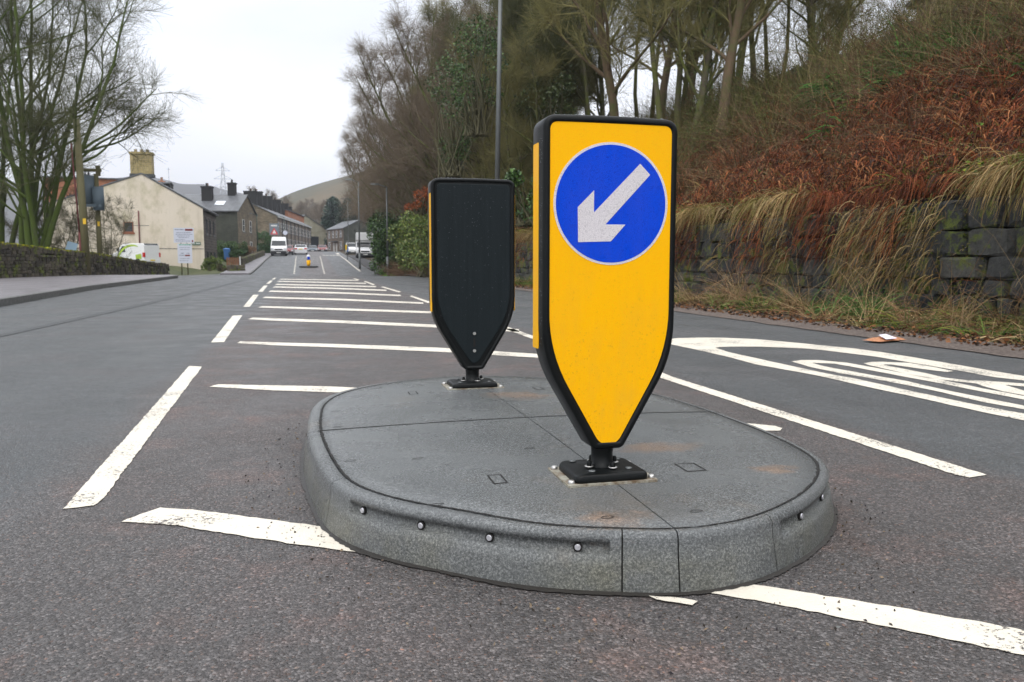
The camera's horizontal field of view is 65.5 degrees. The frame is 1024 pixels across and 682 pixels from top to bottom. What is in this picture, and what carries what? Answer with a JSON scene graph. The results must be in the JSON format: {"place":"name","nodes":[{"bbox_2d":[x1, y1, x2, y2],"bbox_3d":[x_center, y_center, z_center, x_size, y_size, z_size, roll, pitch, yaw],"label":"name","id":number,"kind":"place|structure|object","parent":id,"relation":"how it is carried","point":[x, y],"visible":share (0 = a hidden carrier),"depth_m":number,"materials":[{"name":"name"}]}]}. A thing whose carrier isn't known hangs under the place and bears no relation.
{"place":"outdoors","nodes":[
{"label":"outdoors","id":0,"kind":"place"},
{"bbox_2d":[0,275,173,297],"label":"pavement","id":1,"kind":"structure","parent":0,"point":[9,287],"depth_m":22.95,"materials":[{"name":"concrete"}]},
{"bbox_2d":[5,177,277,243],"bbox_3d":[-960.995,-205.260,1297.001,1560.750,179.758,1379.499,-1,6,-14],"label":"hill","id":2,"kind":"structure","parent":0,"point":[182,189],"depth_m":1340.60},
{"bbox_2d":[220,253,270,274],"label":"pavement","id":3,"kind":"structure","parent":0,"point":[251,265],"depth_m":68.03,"materials":[{"name":"concrete"}]},
{"bbox_2d":[278,175,367,238],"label":"hill","id":4,"kind":"structure","parent":0,"point":[322,191],"depth_m":546.46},
{"bbox_2d":[0,0,915,198],"label":"sky","id":5,"kind":"structure","parent":0,"point":[275,111],"materials":[{"name":"white"}]},
{"bbox_2d":[0,251,1023,681],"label":"road","id":6,"kind":"structure","parent":0,"point":[144,427],"depth_m":2.08,"materials":[{"name":"asphalt"}]},
{"bbox_2d":[0,275,177,306],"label":"kerb","id":7,"kind":"structure","parent":6,"relation":"on","point":[10,300],"depth_m":16.22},
{"bbox_2d":[269,223,278,236],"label":"warning sign","id":8,"kind":"object","parent":6,"relation":"on","point":[274,229],"visible":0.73,"depth_m":109.98,"materials":[{"name":"grey"}]},
{"bbox_2d":[269,237,287,255],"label":"parked van","id":9,"kind":"object","parent":6,"relation":"on","point":[278,245],"visible":0.98,"depth_m":105.12,"materials":[{"name":"white paint"}]},
{"bbox_2d":[294,245,308,253],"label":"silver car","id":10,"kind":"object","parent":6,"relation":"on","point":[300,248],"visible":0.94,"depth_m":115.35,"materials":[{"name":"white paint"}]},
{"bbox_2d":[345,179,360,268],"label":"lamp post","id":11,"kind":"object","parent":6,"relation":"on","point":[359,253],"visible":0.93,"depth_m":69.32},
{"bbox_2d":[299,376,837,595],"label":"traffic island","id":12,"kind":"structure","parent":6,"relation":"on","point":[432,474],"depth_m":1.86,"materials":[{"name":"concrete"}]},
{"bbox_2d":[428,178,514,389],"bbox_3d":[-0.168,-0.238,3.349,0.355,0.872,0.175,-1,6,-14],"label":"traffic bollard","id":13,"kind":"object","parent":12,"relation":"on","point":[471,235],"visible":1,"depth_m":3.30,"materials":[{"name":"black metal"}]},
{"bbox_2d":[533,114,676,487],"bbox_3d":[0.221,-0.096,1.929,0.335,0.865,0.173,-1,6,-14],"label":"traffic bollard","id":14,"kind":"object","parent":12,"relation":"on","point":[604,206],"visible":1,"depth_m":1.88,"materials":[{"name":"yellow plastic"}]},
{"bbox_2d":[245,314,1016,674],"bbox_3d":[-1.385,-0.892,15.639,5.384,0.011,28.878,-1,6,-14],"label":"loose grit","id":15,"kind":"object","parent":6,"relation":"on","point":[579,614],"visible":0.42,"depth_m":1.51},
{"bbox_2d":[405,274,1023,357],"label":"road edge mud","id":16,"kind":"structure","parent":6,"relation":"on","point":[1007,351],"depth_m":7.12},
{"bbox_2d":[515,280,1023,349],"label":"leaf litter","id":17,"kind":"object","parent":16,"relation":"on","point":[925,333],"visible":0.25,"depth_m":7.62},
{"bbox_2d":[865,334,906,341],"bbox_3d":[3.066,-0.034,6.560,0.370,0.048,0.183,-3,7,-31],"label":"paper bag","id":18,"kind":"object","parent":6,"relation":"on","point":[884,337],"visible":1,"depth_m":6.50,"materials":[{"name":"orange"}]},
{"bbox_2d":[169,0,1023,358],"bbox_3d":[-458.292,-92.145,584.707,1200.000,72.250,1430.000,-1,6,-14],"label":"ground","id":19,"kind":"structure","parent":0,"point":[175,270],"depth_m":11.79,"materials":[{"name":"green plant"}]},
{"bbox_2d":[0,0,31,134],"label":"bare tree","id":20,"kind":"object","parent":19,"relation":"on","point":[1,13],"visible":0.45,"depth_m":36.01,"materials":[{"name":"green plant"}]},
{"bbox_2d":[5,207,78,250],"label":"bare shrub","id":21,"kind":"object","parent":19,"relation":"on","point":[59,239],"visible":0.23,"depth_m":44.81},
{"bbox_2d":[3,184,108,249],"bbox_3d":[-22.505,-5.293,39.570,4.308,5.471,4.787,4,7,37],"label":"bare shrub","id":22,"kind":"object","parent":19,"relation":"on","point":[89,217],"visible":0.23,"depth_m":39.91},
{"bbox_2d":[0,0,113,242],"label":"bare tree","id":23,"kind":"object","parent":19,"relation":"on","point":[2,221],"visible":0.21,"depth_m":38.44,"materials":[{"name":"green plant"}]},
{"bbox_2d":[70,119,90,274],"bbox_3d":[-19.234,-6.240,35.526,0.565,7.155,0.365,-1,6,-14],"label":"utility pole","id":24,"kind":"object","parent":19,"relation":"on","point":[83,236],"visible":0.65,"depth_m":35.44,"materials":[{"name":"brown"}]},
{"bbox_2d":[43,176,121,201],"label":"brick building","id":25,"kind":"structure","parent":19,"relation":"on","point":[102,181],"depth_m":77.51,"materials":[{"name":"brick"}]},
{"bbox_2d":[0,241,169,277],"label":"boundary wall","id":26,"kind":"structure","parent":19,"relation":"on","point":[17,260],"depth_m":32.89,"materials":[{"name":"stone"}]},
{"bbox_2d":[70,165,104,253],"bbox_3d":[-20.376,-5.695,38.406,1.480,5.500,0.834,-1,6,-14],"label":"utility pole","id":27,"kind":"object","parent":19,"relation":"on","point":[94,193],"visible":0.66,"depth_m":38.16,"materials":[{"name":"grey"}]},
{"bbox_2d":[54,194,136,257],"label":"bare shrub","id":28,"kind":"object","parent":19,"relation":"on","point":[107,247],"visible":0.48,"depth_m":51.93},
{"bbox_2d":[0,0,211,254],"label":"bare tree","id":29,"kind":"object","parent":19,"relation":"on","point":[26,185],"visible":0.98,"depth_m":36.22,"materials":[{"name":"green plant"}]},
{"bbox_2d":[39,149,218,268],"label":"cream house","id":30,"kind":"structure","parent":19,"relation":"on","point":[162,211],"depth_m":65.35,"materials":[{"name":"paint"}]},
{"bbox_2d":[111,243,160,262],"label":"parked van","id":31,"kind":"object","parent":19,"relation":"on","point":[148,252],"visible":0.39,"depth_m":61.68,"materials":[{"name":"white paint"}]},
{"bbox_2d":[173,228,193,274],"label":"notice board","id":32,"kind":"object","parent":19,"relation":"on","point":[183,235],"visible":0.98,"depth_m":57.50,"materials":[{"name":"white"}]},
{"bbox_2d":[177,244,191,262],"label":"notice board","id":33,"kind":"object","parent":32,"relation":"attached to","point":[184,253],"visible":1,"depth_m":57.61,"materials":[{"name":"white"}]},
{"bbox_2d":[200,256,225,269],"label":"bush","id":34,"kind":"object","parent":19,"relation":"on","point":[210,264],"visible":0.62,"depth_m":65.64,"materials":[{"name":"green plant"}]},
{"bbox_2d":[182,180,257,257],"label":"stone house","id":35,"kind":"structure","parent":19,"relation":"on","point":[235,219],"depth_m":95.87,"materials":[{"name":"stone"}]},
{"bbox_2d":[213,162,230,193],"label":"pylon","id":36,"kind":"object","parent":19,"relation":"on","point":[222,165],"visible":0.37,"depth_m":786.68,"materials":[{"name":"silver metal"}]},
{"bbox_2d":[217,242,238,261],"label":"bush","id":37,"kind":"object","parent":19,"relation":"on","point":[220,252],"visible":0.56,"depth_m":82.79,"materials":[{"name":"green plant"}]},
{"bbox_2d":[217,239,248,256],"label":"bush","id":38,"kind":"object","parent":19,"relation":"on","point":[244,247],"visible":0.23,"depth_m":91.39,"materials":[{"name":"green plant"}]},
{"bbox_2d":[227,265,244,270],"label":"stone wall","id":39,"kind":"structure","parent":19,"relation":"on","point":[235,267],"depth_m":61.95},
{"bbox_2d":[228,246,245,262],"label":"bush","id":40,"kind":"object","parent":19,"relation":"on","point":[233,253],"visible":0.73,"depth_m":79.72,"materials":[{"name":"green plant"}]},
{"bbox_2d":[239,250,264,264],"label":"stone wall","id":41,"kind":"structure","parent":19,"relation":"on","point":[250,258],"depth_m":81.82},
{"bbox_2d":[256,231,271,252],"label":"bush","id":42,"kind":"object","parent":19,"relation":"on","point":[266,246],"visible":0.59,"depth_m":116.72,"materials":[{"name":"green plant"}]},
{"bbox_2d":[243,189,311,247],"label":"terraced houses","id":43,"kind":"structure","parent":19,"relation":"on","point":[268,209],"depth_m":137.81,"materials":[{"name":"stone"}]},
{"bbox_2d":[285,209,304,222],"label":"brick building","id":44,"kind":"structure","parent":19,"relation":"on","point":[293,215],"depth_m":164.37,"materials":[{"name":"brick"}]},
{"bbox_2d":[293,202,326,231],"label":"bare tree","id":45,"kind":"object","parent":19,"relation":"on","point":[312,217],"visible":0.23,"depth_m":275.27,"materials":[{"name":"brown plant"}]},
{"bbox_2d":[303,215,325,245],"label":"tan building","id":46,"kind":"structure","parent":19,"relation":"on","point":[318,233],"depth_m":207.97,"materials":[{"name":"stone"}]},
{"bbox_2d":[320,196,354,244],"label":"tree","id":47,"kind":"object","parent":19,"relation":"on","point":[333,203],"visible":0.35,"depth_m":201.46,"materials":[{"name":"green plant"}]},
{"bbox_2d":[335,205,357,223],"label":"bush","id":48,"kind":"object","parent":19,"relation":"on","point":[341,214],"visible":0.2,"depth_m":186.68,"materials":[{"name":"green plant"}]},
{"bbox_2d":[326,220,372,251],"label":"stone house","id":49,"kind":"structure","parent":19,"relation":"on","point":[337,237],"depth_m":173.83,"materials":[{"name":"stone"}]},
{"bbox_2d":[338,153,369,228],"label":"bare tree","id":50,"kind":"object","parent":19,"relation":"on","point":[346,171],"visible":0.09,"depth_m":124.94,"materials":[{"name":"brown plant"}]},
{"bbox_2d":[336,138,392,226],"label":"bare tree","id":51,"kind":"object","parent":19,"relation":"on","point":[347,163],"visible":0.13,"depth_m":108.76,"materials":[{"name":"brown plant"}]},
{"bbox_2d":[348,255,381,272],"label":"layby","id":52,"kind":"structure","parent":19,"relation":"on","point":[365,262],"depth_m":85.66,"materials":[{"name":"asphalt"}]},
{"bbox_2d":[354,230,373,257],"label":"box truck","id":53,"kind":"object","parent":52,"relation":"on","point":[365,250],"visible":0.66,"depth_m":97.52,"materials":[{"name":"white paint"}]},
{"bbox_2d":[336,114,411,228],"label":"bare tree","id":54,"kind":"object","parent":19,"relation":"on","point":[348,148],"visible":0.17,"depth_m":92.21,"materials":[{"name":"brown plant"}]},
{"bbox_2d":[337,101,413,224],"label":"bare tree","id":55,"kind":"object","parent":19,"relation":"on","point":[360,176],"visible":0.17,"depth_m":81.32,"materials":[{"name":"brown plant"}]},
{"bbox_2d":[370,183,388,272],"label":"lamp post","id":56,"kind":"object","parent":19,"relation":"on","point":[387,260],"visible":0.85,"depth_m":55.43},
{"bbox_2d":[339,88,423,221],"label":"bare tree","id":57,"kind":"object","parent":19,"relation":"on","point":[378,201],"visible":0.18,"depth_m":71.88,"materials":[{"name":"brown plant"}]},
{"bbox_2d":[332,23,434,219],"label":"bare tree","id":58,"kind":"object","parent":19,"relation":"on","point":[384,174],"visible":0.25,"depth_m":55.32,"materials":[{"name":"brown plant"}]},
{"bbox_2d":[366,209,402,263],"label":"ivy bush","id":59,"kind":"object","parent":19,"relation":"on","point":[372,219],"visible":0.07,"depth_m":76.28,"materials":[{"name":"green plant"}]},
{"bbox_2d":[366,213,406,274],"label":"ivy bush","id":60,"kind":"object","parent":19,"relation":"on","point":[378,239],"visible":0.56,"depth_m":58.82,"materials":[{"name":"green plant"}]},
{"bbox_2d":[345,79,433,222],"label":"bare tree","id":61,"kind":"object","parent":19,"relation":"on","point":[389,191],"visible":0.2,"depth_m":61.81,"materials":[{"name":"brown plant"}]},
{"bbox_2d":[373,231,428,275],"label":"hedge bottom","id":62,"kind":"object","parent":19,"relation":"on","point":[393,271],"visible":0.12,"depth_m":49.10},
{"bbox_2d":[340,1,469,212],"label":"bare tree","id":63,"kind":"object","parent":19,"relation":"on","point":[364,67],"visible":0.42,"depth_m":47.55,"materials":[{"name":"brown plant"}]},
{"bbox_2d":[385,216,426,275],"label":"ivy bush","id":64,"kind":"object","parent":19,"relation":"on","point":[402,247],"visible":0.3,"depth_m":42.39,"materials":[{"name":"green plant"}]},
{"bbox_2d":[399,210,428,276],"bbox_3d":[-3.858,-4.391,35.708,2.264,3.090,5.083,-1,6,-14],"label":"ivy bush","id":65,"kind":"object","parent":19,"relation":"on","point":[421,259],"visible":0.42,"depth_m":35.78,"materials":[{"name":"green plant"}]},
{"bbox_2d":[404,185,427,215],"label":"bracken","id":66,"kind":"object","parent":19,"relation":"on","point":[420,207],"visible":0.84,"depth_m":41.37,"materials":[{"name":"brown plant"}]},
{"bbox_2d":[359,0,492,202],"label":"bare tree","id":67,"kind":"object","parent":19,"relation":"on","point":[428,168],"visible":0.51,"depth_m":41.54,"materials":[{"name":"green plant"}]},
{"bbox_2d":[399,0,455,177],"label":"bare tree","id":68,"kind":"object","parent":19,"relation":"on","point":[441,2],"visible":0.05,"depth_m":53.91,"materials":[{"name":"brown plant"}]},
{"bbox_2d":[408,0,478,167],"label":"bare tree","id":69,"kind":"object","parent":19,"relation":"on","point":[443,14],"visible":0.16,"depth_m":46.67,"materials":[{"name":"brown plant"}]},
{"bbox_2d":[376,0,521,179],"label":"bare tree","id":70,"kind":"object","parent":19,"relation":"on","point":[396,26],"visible":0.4,"depth_m":34.65,"materials":[{"name":"brown plant"}]},
{"bbox_2d":[423,56,482,177],"bbox_3d":[-2.377,-8.665,31.411,2.291,4.439,3.150,-1,6,-14],"label":"ivy bush","id":71,"kind":"object","parent":19,"relation":"on","point":[454,163],"visible":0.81,"depth_m":31.19,"materials":[{"name":"green plant"}]},
{"bbox_2d":[424,0,512,177],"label":"bare tree","id":72,"kind":"object","parent":19,"relation":"on","point":[483,11],"visible":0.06,"depth_m":42.22,"materials":[{"name":"brown plant"}]},
{"bbox_2d":[441,13,510,137],"bbox_3d":[-1.258,-9.069,27.194,2.330,4.072,2.311,-1,6,-14],"label":"ivy bush","id":73,"kind":"object","parent":19,"relation":"on","point":[477,122],"visible":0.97,"depth_m":27.02,"materials":[{"name":"green plant"}]},
{"bbox_2d":[433,0,523,177],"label":"bare tree","id":74,"kind":"object","parent":19,"relation":"on","point":[455,27],"visible":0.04,"depth_m":39.01,"materials":[{"name":"brown plant"}]},
{"bbox_2d":[450,0,507,172],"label":"bare tree","id":75,"kind":"object","parent":19,"relation":"on","point":[479,27],"visible":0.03,"depth_m":39.47,"materials":[{"name":"brown plant"}]},
{"bbox_2d":[495,0,501,178],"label":"lamp post","id":76,"kind":"object","parent":19,"relation":"on","point":[498,116],"visible":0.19,"depth_m":23.37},
{"bbox_2d":[435,2,582,196],"bbox_3d":[-0.008,-9.394,34.323,6.641,10.583,6.794,1,6,12],"label":"bare tree","id":77,"kind":"object","parent":19,"relation":"on","point":[461,61],"visible":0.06,"depth_m":33.77,"materials":[{"name":"brown plant"}]},
{"bbox_2d":[472,0,547,197],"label":"bare tree","id":78,"kind":"object","parent":19,"relation":"on","point":[512,5],"visible":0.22,"depth_m":31.55,"materials":[{"name":"brown plant"}]},
{"bbox_2d":[504,168,532,227],"bbox_3d":[0.446,-3.738,20.734,1.647,1.598,1.789,-1,6,-14],"label":"ivy bush","id":79,"kind":"object","parent":19,"relation":"on","point":[523,212],"visible":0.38,"depth_m":20.34,"materials":[{"name":"green plant"}]},
{"bbox_2d":[462,10,593,202],"bbox_3d":[0.655,-7.769,29.426,5.721,8.912,5.592,3,6,29],"label":"bare tree","id":80,"kind":"object","parent":19,"relation":"on","point":[514,143],"visible":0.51,"depth_m":28.99,"materials":[{"name":"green plant"}]},
{"bbox_2d":[473,0,599,121],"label":"bare tree","id":81,"kind":"object","parent":19,"relation":"on","point":[570,35],"visible":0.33,"depth_m":29.32,"materials":[{"name":"brown plant"}]},
{"bbox_2d":[514,62,577,133],"bbox_3d":[1.367,-8.172,28.266,2.367,3.678,2.546,-1,6,-14],"label":"ivy bush","id":82,"kind":"object","parent":19,"relation":"on","point":[561,103],"visible":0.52,"depth_m":28.19,"materials":[{"name":"green plant"}]},
{"bbox_2d":[525,0,599,111],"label":"bare tree","id":83,"kind":"object","parent":19,"relation":"on","point":[574,34],"visible":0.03,"depth_m":34.80,"materials":[{"name":"brown plant"}]},
{"bbox_2d":[505,0,623,114],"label":"bare tree","id":84,"kind":"object","parent":19,"relation":"on","point":[585,93],"visible":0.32,"depth_m":28.70,"materials":[{"name":"brown plant"}]},
{"bbox_2d":[567,0,617,109],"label":"bare tree","id":85,"kind":"object","parent":19,"relation":"on","point":[595,52],"visible":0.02,"depth_m":39.14,"materials":[{"name":"brown plant"}]},
{"bbox_2d":[540,0,648,115],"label":"bare tree","id":86,"kind":"object","parent":19,"relation":"on","point":[600,99],"visible":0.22,"depth_m":33.07,"materials":[{"name":"brown plant"}]},
{"bbox_2d":[513,0,685,115],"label":"bare tree","id":87,"kind":"object","parent":19,"relation":"on","point":[603,42],"visible":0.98,"depth_m":22.79,"materials":[{"name":"brown plant"}]},
{"bbox_2d":[591,0,688,146],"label":"bare tree","id":88,"kind":"object","parent":19,"relation":"on","point":[657,92],"visible":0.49,"depth_m":22.65,"materials":[{"name":"brown plant"}]},
{"bbox_2d":[624,0,694,117],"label":"bare tree","id":89,"kind":"object","parent":19,"relation":"on","point":[635,86],"visible":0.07,"depth_m":37.26,"materials":[{"name":"brown plant"}]},
{"bbox_2d":[605,0,755,118],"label":"bare tree","id":90,"kind":"object","parent":19,"relation":"on","point":[666,74],"visible":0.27,"depth_m":26.98,"materials":[{"name":"brown plant"}]},
{"bbox_2d":[642,0,727,116],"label":"bare tree","id":91,"kind":"object","parent":19,"relation":"on","point":[685,80],"visible":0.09,"depth_m":32.44,"materials":[{"name":"brown plant"}]},
{"bbox_2d":[653,0,755,109],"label":"bare tree","id":92,"kind":"object","parent":19,"relation":"on","point":[693,76],"visible":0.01,"depth_m":32.16,"materials":[{"name":"brown plant"}]},
{"bbox_2d":[405,0,1023,239],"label":"thicket","id":93,"kind":"object","parent":19,"relation":"on","point":[824,54],"depth_m":15.90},
{"bbox_2d":[634,0,796,148],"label":"bare tree","id":94,"kind":"object","parent":19,"relation":"on","point":[712,23],"visible":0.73,"depth_m":21.51,"materials":[{"name":"brown plant"}]},
{"bbox_2d":[648,0,817,138],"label":"bare tree","id":95,"kind":"object","parent":19,"relation":"on","point":[741,7],"visible":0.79,"depth_m":20.59,"materials":[{"name":"brown plant"}]},
{"bbox_2d":[717,0,796,90],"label":"bare tree","id":96,"kind":"object","parent":19,"relation":"on","point":[751,36],"visible":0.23,"depth_m":28.65,"materials":[{"name":"brown plant"}]},
{"bbox_2d":[734,0,783,99],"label":"bare tree","id":97,"kind":"object","parent":19,"relation":"on","point":[739,57],"visible":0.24,"depth_m":24.86,"materials":[{"name":"brown plant"}]},
{"bbox_2d":[517,13,1007,219],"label":"green undergrowth","id":98,"kind":"object","parent":19,"relation":"on","point":[922,152],"visible":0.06,"depth_m":9.21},
{"bbox_2d":[515,0,1023,307],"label":"bracken","id":99,"kind":"object","parent":19,"relation":"on","point":[1005,134],"visible":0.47,"depth_m":11.48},
{"bbox_2d":[515,188,1023,323],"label":"retaining wall","id":100,"kind":"structure","parent":19,"relation":"on","point":[979,237],"depth_m":8.67,"materials":[{"name":"stone"}]},
{"bbox_2d":[515,178,986,312],"bbox_3d":[1.964,-1.893,17.915,0.206,1.485,28.020,-1,6,-14],"label":"wall moss","id":101,"kind":"object","parent":100,"relation":"attached to","point":[966,227],"depth_m":8.20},
{"bbox_2d":[515,131,1023,315],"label":"hanging grass","id":102,"kind":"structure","parent":100,"relation":"on","point":[793,195],"depth_m":9.28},
{"bbox_2d":[515,218,1023,344],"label":"verge grass","id":103,"kind":"structure","parent":19,"relation":"on","point":[869,308],"depth_m":8.44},
{"bbox_2d":[515,7,1023,228],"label":"dead fronds","id":104,"kind":"object","parent":19,"relation":"on","point":[860,144],"visible":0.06,"depth_m":11.45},
{"bbox_2d":[516,152,1023,232],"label":"bank moss","id":105,"kind":"object","parent":19,"relation":"on","point":[982,163],"visible":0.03,"depth_m":7.72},
{"bbox_2d":[758,0,790,70],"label":"bare tree","id":106,"kind":"object","parent":19,"relation":"on","point":[788,10],"visible":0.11,"depth_m":34.60,"materials":[{"name":"brown plant"}]},
{"bbox_2d":[768,0,866,62],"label":"bare tree","id":107,"kind":"object","parent":19,"relation":"on","point":[800,11],"visible":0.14,"depth_m":39.43,"materials":[{"name":"brown plant"}]},
{"bbox_2d":[746,0,914,56],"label":"bare tree","id":108,"kind":"object","parent":19,"relation":"on","point":[836,3],"visible":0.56,"depth_m":29.91,"materials":[{"name":"brown plant"}]},
{"bbox_2d":[906,0,961,18],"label":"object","id":109,"kind":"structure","parent":19,"relation":"on","point":[926,5],"depth_m":23.98,"materials":[{"name":"plant"}]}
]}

